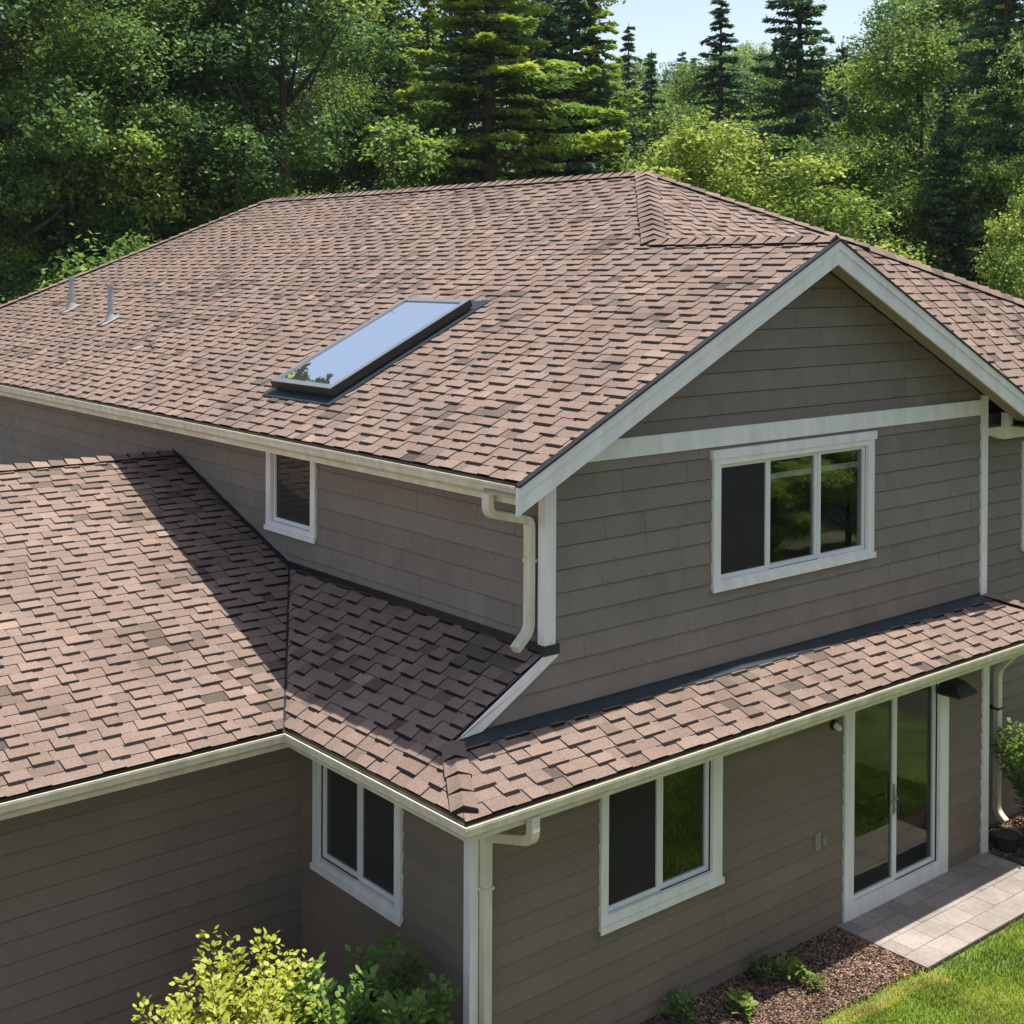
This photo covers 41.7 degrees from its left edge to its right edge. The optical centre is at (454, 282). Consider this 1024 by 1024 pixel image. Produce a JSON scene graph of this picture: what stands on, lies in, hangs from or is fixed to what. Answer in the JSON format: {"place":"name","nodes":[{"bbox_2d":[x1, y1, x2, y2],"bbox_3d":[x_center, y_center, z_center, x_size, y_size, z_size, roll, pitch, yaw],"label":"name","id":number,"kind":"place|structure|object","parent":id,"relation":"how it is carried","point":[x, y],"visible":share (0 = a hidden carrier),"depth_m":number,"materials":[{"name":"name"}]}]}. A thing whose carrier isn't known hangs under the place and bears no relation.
{"place":"outdoors","nodes":[
{"label":"outdoors","id":0,"kind":"place"},
{"bbox_2d":[220,0,1021,176],"label":"sky","id":1,"kind":"structure","parent":0,"point":[670,28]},
{"bbox_2d":[813,831,1023,1023],"bbox_3d":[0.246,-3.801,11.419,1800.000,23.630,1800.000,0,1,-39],"label":"ground","id":2,"kind":"structure","parent":0,"point":[871,861],"depth_m":14.01,"materials":[{"name":"green plant"}]},
{"bbox_2d":[0,229,67,304],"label":"deciduous tree","id":3,"kind":"object","parent":2,"relation":"on","point":[18,254],"visible":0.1,"depth_m":31.97,"materials":[{"name":"green plant"}]},
{"bbox_2d":[0,39,80,246],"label":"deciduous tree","id":4,"kind":"object","parent":2,"relation":"on","point":[9,125],"visible":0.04,"depth_m":39.49,"materials":[{"name":"green plant"}]},
{"bbox_2d":[0,125,153,303],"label":"deciduous tree","id":5,"kind":"object","parent":2,"relation":"on","point":[16,219],"visible":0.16,"depth_m":32.12,"materials":[{"name":"green plant"}]},
{"bbox_2d":[36,2,136,239],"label":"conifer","id":6,"kind":"object","parent":2,"relation":"on","point":[89,103],"visible":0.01,"depth_m":51.10,"materials":[{"name":"green plant"}]},
{"bbox_2d":[0,0,185,248],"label":"deciduous tree","id":7,"kind":"object","parent":2,"relation":"on","point":[2,134],"visible":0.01,"depth_m":39.96,"materials":[{"name":"green plant"}]},
{"bbox_2d":[1,159,185,291],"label":"deciduous tree","id":8,"kind":"object","parent":2,"relation":"on","point":[97,217],"visible":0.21,"depth_m":32.67,"materials":[{"name":"green plant"}]},
{"bbox_2d":[0,0,188,304],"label":"deciduous tree","id":9,"kind":"object","parent":2,"relation":"on","point":[8,12],"visible":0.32,"depth_m":30.43,"materials":[{"name":"green plant"}]},
{"bbox_2d":[0,0,209,302],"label":"deciduous tree","id":10,"kind":"object","parent":2,"relation":"on","point":[90,155],"visible":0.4,"depth_m":32.25,"materials":[{"name":"green plant"}]},
{"bbox_2d":[0,0,304,302],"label":"deciduous tree","id":11,"kind":"object","parent":2,"relation":"on","point":[230,134],"visible":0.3,"depth_m":33.30,"materials":[{"name":"green plant"}]},
{"bbox_2d":[74,75,274,255],"bbox_3d":[-7.373,0.515,37.999,8.695,13.171,7.699,0,1,-45],"label":"deciduous tree","id":12,"kind":"object","parent":2,"relation":"on","point":[198,191],"visible":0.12,"depth_m":36.27,"materials":[{"name":"green plant"}]},
{"bbox_2d":[151,53,244,214],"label":"conifer","id":13,"kind":"object","parent":2,"relation":"on","point":[195,84],"visible":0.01,"depth_m":49.82,"materials":[{"name":"green plant"}]},
{"bbox_2d":[108,2,313,248],"bbox_3d":[-6.753,-2.477,38.418,9.602,19.146,10.369,1,1,39],"label":"deciduous tree","id":14,"kind":"object","parent":2,"relation":"on","point":[262,98],"visible":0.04,"depth_m":37.52,"materials":[{"name":"green plant"}]},
{"bbox_2d":[168,152,309,235],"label":"deciduous tree","id":15,"kind":"object","parent":2,"relation":"on","point":[238,204],"visible":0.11,"depth_m":36.11,"materials":[{"name":"green plant"}]},
{"bbox_2d":[225,0,263,209],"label":"conifer","id":16,"kind":"object","parent":2,"relation":"on","point":[241,43],"depth_m":65.59,"materials":[{"name":"green plant"}]},
{"bbox_2d":[70,0,480,263],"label":"deciduous tree","id":17,"kind":"object","parent":2,"relation":"on","point":[321,34],"visible":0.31,"depth_m":35.34,"materials":[{"name":"green plant"}]},
{"bbox_2d":[234,3,324,190],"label":"conifer","id":18,"kind":"object","parent":2,"relation":"on","point":[269,29],"visible":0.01,"depth_m":56.64,"materials":[{"name":"green plant"}]},
{"bbox_2d":[255,0,335,194],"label":"conifer","id":19,"kind":"object","parent":2,"relation":"on","point":[298,77],"visible":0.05,"depth_m":49.21,"materials":[{"name":"green plant"}]},
{"bbox_2d":[277,2,341,194],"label":"conifer","id":20,"kind":"object","parent":2,"relation":"on","point":[318,94],"visible":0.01,"depth_m":57.73,"materials":[{"name":"green plant"}]},
{"bbox_2d":[272,1,370,195],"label":"conifer","id":21,"kind":"object","parent":2,"relation":"on","point":[309,71],"visible":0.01,"depth_m":64.36,"materials":[{"name":"green plant"}]},
{"bbox_2d":[229,65,429,209],"bbox_3d":[-3.995,-0.214,46.405,7.287,14.666,8.230,0,1,-42],"label":"deciduous tree","id":22,"kind":"object","parent":2,"relation":"on","point":[349,94],"visible":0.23,"depth_m":45.18,"materials":[{"name":"green plant"}]},
{"bbox_2d":[315,7,361,194],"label":"conifer","id":23,"kind":"object","parent":2,"relation":"on","point":[328,192],"depth_m":57.76,"materials":[{"name":"green plant"}]},
{"bbox_2d":[315,0,399,193],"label":"conifer","id":24,"kind":"object","parent":2,"relation":"on","point":[374,118],"visible":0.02,"depth_m":49.70,"materials":[{"name":"green plant"}]},
{"bbox_2d":[334,0,399,174],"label":"conifer","id":25,"kind":"object","parent":2,"relation":"on","point":[369,70],"depth_m":56.08,"materials":[{"name":"green plant"}]},
{"bbox_2d":[337,0,448,191],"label":"conifer","id":26,"kind":"object","parent":2,"relation":"on","point":[412,109],"visible":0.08,"depth_m":46.67,"materials":[{"name":"green plant"}]},
{"bbox_2d":[391,1,408,113],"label":"conifer","id":27,"kind":"object","parent":2,"relation":"on","point":[398,42],"visible":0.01,"depth_m":67.73,"materials":[{"name":"green plant"}]},
{"bbox_2d":[393,0,442,186],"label":"conifer","id":28,"kind":"object","parent":2,"relation":"on","point":[423,43],"visible":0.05,"depth_m":57.16,"materials":[{"name":"green plant"}]},
{"bbox_2d":[337,64,531,187],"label":"deciduous tree","id":29,"kind":"object","parent":2,"relation":"on","point":[422,84],"visible":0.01,"depth_m":52.71,"materials":[{"name":"green plant"}]},
{"bbox_2d":[314,0,555,181],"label":"deciduous tree","id":30,"kind":"object","parent":2,"relation":"on","point":[408,13],"visible":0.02,"depth_m":65.81,"materials":[{"name":"green plant"}]},
{"bbox_2d":[421,0,525,185],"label":"conifer","id":31,"kind":"object","parent":2,"relation":"on","point":[440,67],"visible":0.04,"depth_m":48.23,"materials":[{"name":"green plant"}]},
{"bbox_2d":[358,0,630,188],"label":"conifer","id":32,"kind":"object","parent":2,"relation":"on","point":[487,43],"visible":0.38,"depth_m":37.71,"materials":[{"name":"green plant"}]},
{"bbox_2d":[469,2,531,179],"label":"conifer","id":33,"kind":"object","parent":2,"relation":"on","point":[496,5],"visible":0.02,"depth_m":60.66,"materials":[{"name":"green plant"}]},
{"bbox_2d":[0,170,1023,1023],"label":"house","id":34,"kind":"structure","parent":2,"relation":"on","point":[592,598],"depth_m":13.79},
{"bbox_2d":[264,452,317,543],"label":"window","id":35,"kind":"structure","parent":34,"relation":"in","point":[291,490],"depth_m":15.52,"materials":[{"name":"white paint"}]},
{"bbox_2d":[310,760,403,926],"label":"window","id":36,"kind":"structure","parent":34,"relation":"in","point":[363,833],"depth_m":12.76,"materials":[{"name":"white paint"}]},
{"bbox_2d":[598,757,724,935],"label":"window","id":37,"kind":"structure","parent":34,"relation":"in","point":[654,844],"depth_m":12.92,"materials":[{"name":"white paint"}]},
{"bbox_2d":[709,430,876,592],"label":"window","id":38,"kind":"structure","parent":34,"relation":"in","point":[784,509],"depth_m":14.62,"materials":[{"name":"white paint"}]},
{"bbox_2d":[842,683,948,922],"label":"glass door","id":39,"kind":"structure","parent":34,"relation":"in","point":[889,755],"depth_m":16.48,"materials":[{"name":"white paint"}]},
{"bbox_2d":[1020,441,1023,551],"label":"window","id":40,"kind":"structure","parent":34,"relation":"in","point":[1022,453],"depth_m":17.80,"materials":[{"name":"white paint"}]},
{"bbox_2d":[502,0,585,181],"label":"conifer","id":41,"kind":"object","parent":2,"relation":"on","point":[541,31],"visible":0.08,"depth_m":47.61,"materials":[{"name":"green plant"}]},
{"bbox_2d":[495,0,597,170],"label":"conifer","id":42,"kind":"object","parent":2,"relation":"on","point":[552,71],"visible":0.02,"depth_m":68.62,"materials":[{"name":"green plant"}]},
{"bbox_2d":[424,0,677,183],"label":"deciduous tree","id":43,"kind":"object","parent":2,"relation":"on","point":[541,19],"visible":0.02,"depth_m":66.25,"materials":[{"name":"green plant"}]},
{"bbox_2d":[507,0,624,177],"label":"conifer","id":44,"kind":"object","parent":2,"relation":"on","point":[589,166],"visible":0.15,"depth_m":47.35,"materials":[{"name":"green plant"}]},
{"bbox_2d":[535,0,651,175],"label":"conifer","id":45,"kind":"object","parent":2,"relation":"on","point":[599,28],"visible":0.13,"depth_m":47.44,"materials":[{"name":"green plant"}]},
{"bbox_2d":[190,810,1023,1023],"bbox_3d":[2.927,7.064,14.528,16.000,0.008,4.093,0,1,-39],"label":"mulch bed","id":46,"kind":"object","parent":2,"relation":"on","point":[1012,817],"visible":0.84,"depth_m":13.80,"materials":[{"name":"brown wood"}]},
{"bbox_2d":[131,925,338,1023],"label":"shrub","id":47,"kind":"object","parent":46,"relation":"on","point":[264,1006],"visible":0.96,"depth_m":10.92,"materials":[{"name":"yellow plant"}]},
{"bbox_2d":[279,930,461,1023],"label":"shrub","id":48,"kind":"object","parent":46,"relation":"on","point":[364,1003],"visible":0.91,"depth_m":11.08,"materials":[{"name":"green plant"}]},
{"bbox_2d":[659,988,705,1023],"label":"seedling","id":49,"kind":"object","parent":46,"relation":"on","point":[679,1013],"visible":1,"depth_m":12.79,"materials":[{"name":"green plant"}]},
{"bbox_2d":[724,987,758,1021],"bbox_3d":[2.764,6.956,12.913,0.339,0.269,0.372,0,1,12],"label":"seedling","id":50,"kind":"object","parent":46,"relation":"on","point":[738,1001],"visible":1,"depth_m":12.89,"materials":[{"name":"green plant"}]},
{"bbox_2d":[745,950,777,982],"bbox_3d":[3.133,6.952,13.593,0.388,0.270,0.406,0,1,-39],"label":"seedling","id":51,"kind":"object","parent":46,"relation":"on","point":[761,972],"visible":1,"depth_m":13.54,"materials":[{"name":"green plant"}]},
{"bbox_2d":[769,948,810,982],"bbox_3d":[3.344,6.935,13.517,0.417,0.306,0.373,0,1,-11],"label":"seedling","id":52,"kind":"object","parent":46,"relation":"on","point":[784,968],"visible":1,"depth_m":13.51,"materials":[{"name":"green plant"}]},
{"bbox_2d":[799,969,826,995],"bbox_3d":[3.571,6.984,13.392,0.267,0.212,0.344,0,1,-39],"label":"seedling","id":53,"kind":"object","parent":46,"relation":"on","point":[814,981],"visible":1,"depth_m":13.36,"materials":[{"name":"green plant"}]},
{"bbox_2d":[991,828,1020,853],"bbox_3d":[6.862,6.964,16.681,0.355,0.204,0.360,0,1,-39],"label":"plant pot","id":54,"kind":"object","parent":46,"relation":"on","point":[1006,840],"visible":1,"depth_m":16.59,"materials":[{"name":"plastic"}]},
{"bbox_2d":[989,717,1023,823],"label":"bush","id":55,"kind":"object","parent":46,"relation":"on","point":[1015,754],"visible":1,"depth_m":16.94,"materials":[{"name":"green plant"}]},
{"bbox_2d":[1005,828,1022,837],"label":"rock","id":56,"kind":"object","parent":46,"relation":"on","point":[1016,830],"visible":0.27,"depth_m":17.04,"materials":[{"name":"stone"}]},
{"bbox_2d":[593,96,633,173],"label":"conifer","id":57,"kind":"object","parent":2,"relation":"on","point":[613,125],"visible":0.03,"depth_m":44.83,"materials":[{"name":"green plant"}]},
{"bbox_2d":[594,110,653,168],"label":"deciduous tree","id":58,"kind":"object","parent":2,"relation":"on","point":[635,146],"visible":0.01,"depth_m":73.36,"materials":[{"name":"green plant"}]},
{"bbox_2d":[602,22,648,165],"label":"conifer","id":59,"kind":"object","parent":2,"relation":"on","point":[630,47],"visible":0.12,"depth_m":74.70,"materials":[{"name":"green plant"}]},
{"bbox_2d":[606,53,679,145],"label":"deciduous tree","id":60,"kind":"object","parent":2,"relation":"on","point":[643,69],"visible":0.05,"depth_m":106.61,"materials":[{"name":"green plant"}]},
{"bbox_2d":[629,48,670,172],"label":"conifer","id":61,"kind":"object","parent":2,"relation":"on","point":[651,72],"visible":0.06,"depth_m":65.83,"materials":[{"name":"green plant"}]},
{"bbox_2d":[661,75,668,94],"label":"conifer","id":62,"kind":"object","parent":2,"relation":"on","point":[663,81],"visible":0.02,"depth_m":166.84,"materials":[{"name":"green plant"}]},
{"bbox_2d":[657,86,680,139],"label":"conifer","id":63,"kind":"object","parent":2,"relation":"on","point":[671,104],"visible":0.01,"depth_m":78.26,"materials":[{"name":"green plant"}]},
{"bbox_2d":[598,123,758,205],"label":"deciduous tree","id":64,"kind":"object","parent":2,"relation":"on","point":[644,160],"visible":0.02,"depth_m":35.66,"materials":[{"name":"green plant"}]},
{"bbox_2d":[655,56,708,124],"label":"deciduous tree","id":65,"kind":"object","parent":2,"relation":"on","point":[673,65],"visible":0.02,"depth_m":134.24,"materials":[{"name":"green plant"}]},
{"bbox_2d":[676,52,688,72],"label":"conifer","id":66,"kind":"object","parent":2,"relation":"on","point":[683,58],"visible":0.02,"depth_m":150.22,"materials":[{"name":"green plant"}]},
{"bbox_2d":[683,55,697,103],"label":"conifer","id":67,"kind":"object","parent":2,"relation":"on","point":[693,59],"visible":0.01,"depth_m":127.66,"materials":[{"name":"green plant"}]},
{"bbox_2d":[620,48,783,170],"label":"deciduous tree","id":68,"kind":"object","parent":2,"relation":"on","point":[686,92],"visible":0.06,"depth_m":64.29,"materials":[{"name":"green plant"}]},
{"bbox_2d":[678,45,764,115],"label":"deciduous tree","id":69,"kind":"object","parent":2,"relation":"on","point":[747,60],"visible":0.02,"depth_m":112.13,"materials":[{"name":"green plant"}]},
{"bbox_2d":[678,0,770,184],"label":"conifer","id":70,"kind":"object","parent":2,"relation":"on","point":[719,72],"visible":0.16,"depth_m":51.80,"materials":[{"name":"green plant"}]},
{"bbox_2d":[712,39,778,90],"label":"deciduous tree","id":71,"kind":"object","parent":2,"relation":"on","point":[762,49],"visible":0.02,"depth_m":135.44,"materials":[{"name":"green plant"}]},
{"bbox_2d":[665,63,851,224],"bbox_3d":[12.744,-0.932,54.859,10.083,16.341,11.007,0,1,-34],"label":"deciduous tree","id":72,"kind":"object","parent":2,"relation":"on","point":[751,86],"visible":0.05,"depth_m":54.54,"materials":[{"name":"green plant"}]},
{"bbox_2d":[696,115,851,221],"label":"deciduous tree","id":73,"kind":"object","parent":2,"relation":"on","point":[765,122],"depth_m":45.30,"materials":[{"name":"green plant"}]},
{"bbox_2d":[631,104,935,264],"bbox_3d":[7.109,1.470,32.213,9.332,11.574,7.737,0,1,-36],"label":"deciduous tree","id":74,"kind":"object","parent":2,"relation":"on","point":[832,215],"visible":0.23,"depth_m":32.11,"materials":[{"name":"green plant"}]},
{"bbox_2d":[735,0,889,251],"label":"conifer","id":75,"kind":"object","parent":2,"relation":"on","point":[788,49],"visible":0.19,"depth_m":41.65,"materials":[{"name":"green plant"}]},
{"bbox_2d":[700,54,937,268],"bbox_3d":[14.231,-1.048,52.148,9.731,16.647,10.990,0,1,-42],"label":"deciduous tree","id":76,"kind":"object","parent":2,"relation":"on","point":[780,82],"visible":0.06,"depth_m":52.30,"materials":[{"name":"green plant"}]},
{"bbox_2d":[817,46,883,239],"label":"conifer","id":77,"kind":"object","parent":2,"relation":"on","point":[834,118],"visible":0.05,"depth_m":49.81,"materials":[{"name":"green plant"}]},
{"bbox_2d":[777,123,961,270],"bbox_3d":[10.987,1.459,36.261,6.662,11.397,7.524,0,1,3],"label":"deciduous tree","id":78,"kind":"object","parent":2,"relation":"on","point":[857,160],"visible":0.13,"depth_m":34.89,"materials":[{"name":"green plant"}]},
{"bbox_2d":[759,8,1023,277],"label":"deciduous tree","id":79,"kind":"object","parent":2,"relation":"on","point":[915,57],"visible":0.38,"depth_m":36.80,"materials":[{"name":"green plant"}]},
{"bbox_2d":[868,107,929,249],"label":"deciduous tree","id":80,"kind":"object","parent":2,"relation":"on","point":[899,163],"depth_m":56.57,"materials":[{"name":"green plant"}]},
{"bbox_2d":[825,53,985,277],"bbox_3d":[18.942,-1.326,56.640,10.076,17.238,11.380,0,1,7],"label":"deciduous tree","id":81,"kind":"object","parent":2,"relation":"on","point":[896,127],"depth_m":54.44,"materials":[{"name":"green plant"}]},
{"bbox_2d":[821,0,1023,264],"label":"deciduous tree","id":82,"kind":"object","parent":2,"relation":"on","point":[887,14],"visible":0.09,"depth_m":55.57,"materials":[{"name":"green plant"}]},
{"bbox_2d":[836,852,1023,972],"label":"patio","id":83,"kind":"structure","parent":2,"relation":"on","point":[954,911],"depth_m":14.96,"materials":[{"name":"concrete"}]},
{"bbox_2d":[905,82,987,284],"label":"conifer","id":84,"kind":"object","parent":2,"relation":"on","point":[945,201],"visible":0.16,"depth_m":33.84,"materials":[{"name":"green plant"}]},
{"bbox_2d":[875,0,1023,276],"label":"deciduous tree","id":85,"kind":"object","parent":2,"relation":"on","point":[950,7],"visible":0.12,"depth_m":53.28,"materials":[{"name":"green plant"}]},
{"bbox_2d":[936,64,980,276],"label":"conifer","id":86,"kind":"object","parent":2,"relation":"on","point":[955,85],"visible":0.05,"depth_m":51.89,"materials":[{"name":"green plant"}]},
{"bbox_2d":[904,0,1023,297],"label":"conifer","id":87,"kind":"object","parent":2,"relation":"on","point":[1008,13],"visible":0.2,"depth_m":33.77,"materials":[{"name":"green plant"}]},
{"bbox_2d":[953,17,1023,289],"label":"deciduous tree","id":88,"kind":"object","parent":2,"relation":"on","point":[998,182],"visible":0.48,"depth_m":32.68,"materials":[{"name":"green plant"}]},
{"bbox_2d":[971,177,1023,300],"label":"deciduous tree","id":89,"kind":"object","parent":2,"relation":"on","point":[1008,259],"visible":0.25,"depth_m":28.28,"materials":[{"name":"green plant"}]},
{"bbox_2d":[972,2,1023,240],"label":"conifer","id":90,"kind":"object","parent":2,"relation":"on","point":[1000,77],"visible":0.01,"depth_m":53.62,"materials":[{"name":"green plant"}]}
]}

